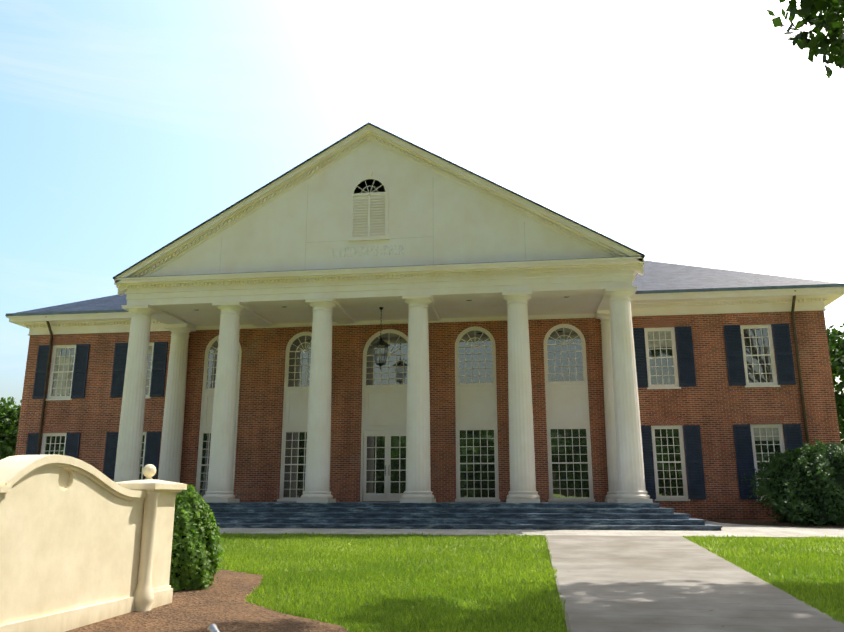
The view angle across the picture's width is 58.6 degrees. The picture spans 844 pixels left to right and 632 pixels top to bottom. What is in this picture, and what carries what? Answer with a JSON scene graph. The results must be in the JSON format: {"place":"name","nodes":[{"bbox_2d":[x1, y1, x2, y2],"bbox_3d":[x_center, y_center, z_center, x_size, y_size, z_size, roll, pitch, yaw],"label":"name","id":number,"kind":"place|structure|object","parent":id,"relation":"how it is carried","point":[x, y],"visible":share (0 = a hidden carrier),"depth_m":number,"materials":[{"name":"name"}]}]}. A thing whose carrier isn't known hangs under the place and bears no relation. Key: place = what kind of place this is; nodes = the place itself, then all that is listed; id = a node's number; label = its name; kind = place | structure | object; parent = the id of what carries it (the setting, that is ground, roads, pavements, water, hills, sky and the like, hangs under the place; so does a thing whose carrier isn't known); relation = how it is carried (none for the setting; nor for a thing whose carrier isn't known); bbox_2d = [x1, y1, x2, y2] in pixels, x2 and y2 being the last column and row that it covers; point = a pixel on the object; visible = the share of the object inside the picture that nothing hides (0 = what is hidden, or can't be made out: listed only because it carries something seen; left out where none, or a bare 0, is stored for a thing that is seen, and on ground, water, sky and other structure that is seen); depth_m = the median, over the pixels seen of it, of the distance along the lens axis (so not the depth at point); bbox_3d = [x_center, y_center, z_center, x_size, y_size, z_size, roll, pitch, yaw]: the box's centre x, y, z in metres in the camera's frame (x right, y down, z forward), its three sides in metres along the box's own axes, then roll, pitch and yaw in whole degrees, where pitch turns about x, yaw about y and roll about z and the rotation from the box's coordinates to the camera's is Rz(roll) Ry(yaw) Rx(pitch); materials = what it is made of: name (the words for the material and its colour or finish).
{"place":"outdoors","nodes":[
{"label":"outdoors","id":0,"kind":"place"},
{"bbox_2d":[0,466,143,624],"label":"monument sign wall","id":1,"kind":"structure","parent":0,"point":[70,539],"depth_m":8.21,"materials":[{"name":"beige paint"}]},
{"bbox_2d":[0,0,843,457],"label":"sky","id":2,"kind":"structure","parent":0,"point":[697,133],"materials":[{"name":"white"}]},
{"bbox_2d":[207,502,722,530],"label":"portico steps","id":3,"kind":"structure","parent":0,"point":[519,516],"depth_m":23.42,"materials":[{"name":"stone"}]},
{"bbox_2d":[114,286,652,502],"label":"portico columns","id":4,"kind":"structure","parent":3,"relation":"on","point":[625,470],"depth_m":26.12,"materials":[{"name":"white paint"}]},
{"bbox_2d":[114,256,643,327],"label":"portico entablature","id":5,"kind":"structure","parent":4,"relation":"on","point":[272,298],"depth_m":27.18,"materials":[{"name":"white paint"}]},
{"bbox_2d":[114,124,643,294],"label":"pediment","id":6,"kind":"structure","parent":5,"relation":"on","point":[459,215],"depth_m":27.45,"materials":[{"name":"beige paint"}]},
{"bbox_2d":[354,179,384,192],"bbox_3d":[-1.925,-4.788,27.715,1.220,0.560,0.012,-2,-14,8],"label":"fanlight window","id":7,"kind":"structure","parent":6,"relation":"in","point":[369,187],"depth_m":27.72,"materials":[{"name":"black glass"}]},
{"bbox_2d":[219,197,525,273],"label":"pediment panel seams","id":8,"kind":"object","parent":6,"relation":"attached to","point":[346,240],"visible":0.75,"depth_m":27.43,"materials":[{"name":"beige paint"}]},
{"bbox_2d":[372,307,389,369],"bbox_3d":[-1.553,0.838,28.359,0.713,2.402,0.713,-2,-14,8],"label":"lantern","id":9,"kind":"object","parent":5,"relation":"hanging from","point":[381,342],"depth_m":28.18,"materials":[{"name":"black metal"}]},
{"bbox_2d":[125,256,637,277],"bbox_3d":[-1.949,-1.669,26.794,19.105,0.015,0.385,-2,-14,8],"label":"portico flashing","id":10,"kind":"object","parent":5,"relation":"on","point":[388,266],"visible":0.21,"depth_m":26.49,"materials":[{"name":"grey metal"}]},
{"bbox_2d":[216,531,843,631],"bbox_3d":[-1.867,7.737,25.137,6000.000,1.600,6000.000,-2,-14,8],"label":"lawn","id":11,"kind":"structure","parent":0,"point":[495,555],"depth_m":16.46,"materials":[{"name":"green plant"}]},
{"bbox_2d":[0,397,21,459],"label":"tree","id":12,"kind":"object","parent":11,"relation":"on","point":[9,420],"depth_m":82.11,"materials":[{"name":"green plant"}]},
{"bbox_2d":[0,454,186,631],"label":"monument sign","id":13,"kind":"object","parent":11,"relation":"on","point":[154,589],"visible":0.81,"depth_m":9.38,"materials":[{"name":"stone"}]},
{"bbox_2d":[169,485,224,590],"bbox_3d":[-3.690,3.439,11.584,1.297,1.651,1.323,-2,-14,8],"label":"conifer shrub","id":14,"kind":"object","parent":11,"relation":"on","point":[189,500],"depth_m":11.25,"materials":[{"name":"green plant"}]},
{"bbox_2d":[66,569,348,631],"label":"mulch bed","id":15,"kind":"object","parent":11,"relation":"on","point":[222,604],"visible":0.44,"depth_m":9.10,"materials":[{"name":"brown wood"}]},
{"bbox_2d":[207,623,219,631],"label":"landscape spotlight","id":16,"kind":"object","parent":11,"relation":"on","point":[213,627],"visible":1,"depth_m":7.49,"materials":[{"name":"metal"}]},
{"bbox_2d":[15,311,840,518],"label":"brick wall","id":17,"kind":"structure","parent":11,"relation":"on","point":[714,405],"depth_m":29.54,"materials":[{"name":"brown brick"}]},
{"bbox_2d":[40,324,784,501],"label":"window frames","id":18,"kind":"structure","parent":17,"relation":"attached to","point":[384,410],"depth_m":29.47,"materials":[{"name":"white wood"}]},
{"bbox_2d":[45,328,780,497],"bbox_3d":[-1.341,3.869,29.927,29.380,6.620,0.020,-2,-14,8],"label":"window glass","id":19,"kind":"object","parent":18,"relation":"in","point":[468,472],"depth_m":29.34,"materials":[{"name":"grey glass"}]},
{"bbox_2d":[53,331,778,440],"bbox_3d":[-1.328,2.987,30.124,29.310,4.254,0.003,-2,-14,8],"label":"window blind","id":20,"kind":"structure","parent":18,"relation":"in","point":[662,343],"depth_m":29.18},
{"bbox_2d":[42,316,784,432],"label":"jack arches","id":21,"kind":"structure","parent":17,"relation":"attached to","point":[657,421],"depth_m":28.69,"materials":[{"name":"brick"}]},
{"bbox_2d":[25,323,802,498],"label":"shutters","id":22,"kind":"object","parent":17,"relation":"attached to","point":[736,377],"visible":0.71,"depth_m":28.58,"materials":[{"name":"wood"}]},
{"bbox_2d":[37,290,809,454],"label":"downpipes","id":23,"kind":"object","parent":17,"relation":"attached to","point":[795,342],"visible":0.56,"depth_m":28.31,"materials":[{"name":"black metal"}]},
{"bbox_2d":[218,521,843,538],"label":"walkway","id":24,"kind":"structure","parent":11,"relation":"on","point":[730,529],"depth_m":21.43,"materials":[{"name":"concrete"}]},
{"bbox_2d":[703,519,843,527],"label":"mulch bed","id":25,"kind":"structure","parent":11,"relation":"on","point":[765,522],"depth_m":24.80,"materials":[{"name":"brown soil"}]},
{"bbox_2d":[740,440,843,525],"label":"bush","id":26,"kind":"object","parent":11,"relation":"on","point":[823,453],"depth_m":23.66,"materials":[{"name":"green plant"}]},
{"bbox_2d":[826,323,843,443],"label":"tree","id":27,"kind":"object","parent":11,"relation":"on","point":[836,351],"depth_m":55.14,"materials":[{"name":"green plant"}]},
{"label":"brick side walls","id":28,"kind":"object","parent":11,"relation":"on","visible":0},
{"bbox_2d":[363,501,399,501],"bbox_3d":[-0.914,4.340,29.986,31.940,8.070,0.070,-2,-14,8],"label":"interior backing","id":29,"kind":"object","parent":28,"relation":"attached to","point":[381,501],"depth_m":29.35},
{"bbox_2d":[6,287,843,335],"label":"cornice","id":30,"kind":"structure","parent":28,"relation":"on","point":[736,301],"depth_m":29.14,"materials":[{"name":"beige paint"}]},
{"bbox_2d":[5,284,843,315],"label":"gutter","id":31,"kind":"object","parent":30,"relation":"on","point":[636,292],"visible":0.22,"depth_m":28.55,"materials":[{"name":"metal"}]},
{"bbox_2d":[17,122,841,312],"bbox_3d":[-0.165,-1.977,37.009,34.000,5.863,20.500,-2,-14,8],"label":"roof slate","id":32,"kind":"object","parent":30,"relation":"on","point":[661,276],"visible":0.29,"depth_m":30.15,"materials":[{"name":"grey stone"}]},
{"bbox_2d":[545,535,843,631],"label":"walk path","id":33,"kind":"structure","parent":0,"point":[678,591],"depth_m":10.89,"materials":[{"name":"concrete"}]},
{"bbox_2d":[405,546,843,630],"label":"leaf litter","id":34,"kind":"object","parent":33,"relation":"on","point":[659,567],"visible":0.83,"depth_m":12.15,"materials":[{"name":"brown plant"}]},
{"bbox_2d":[766,0,843,77],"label":"tree leaves","id":35,"kind":"object","parent":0,"point":[830,19],"visible":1,"depth_m":17.77,"materials":[{"name":"green plant"}]}
]}

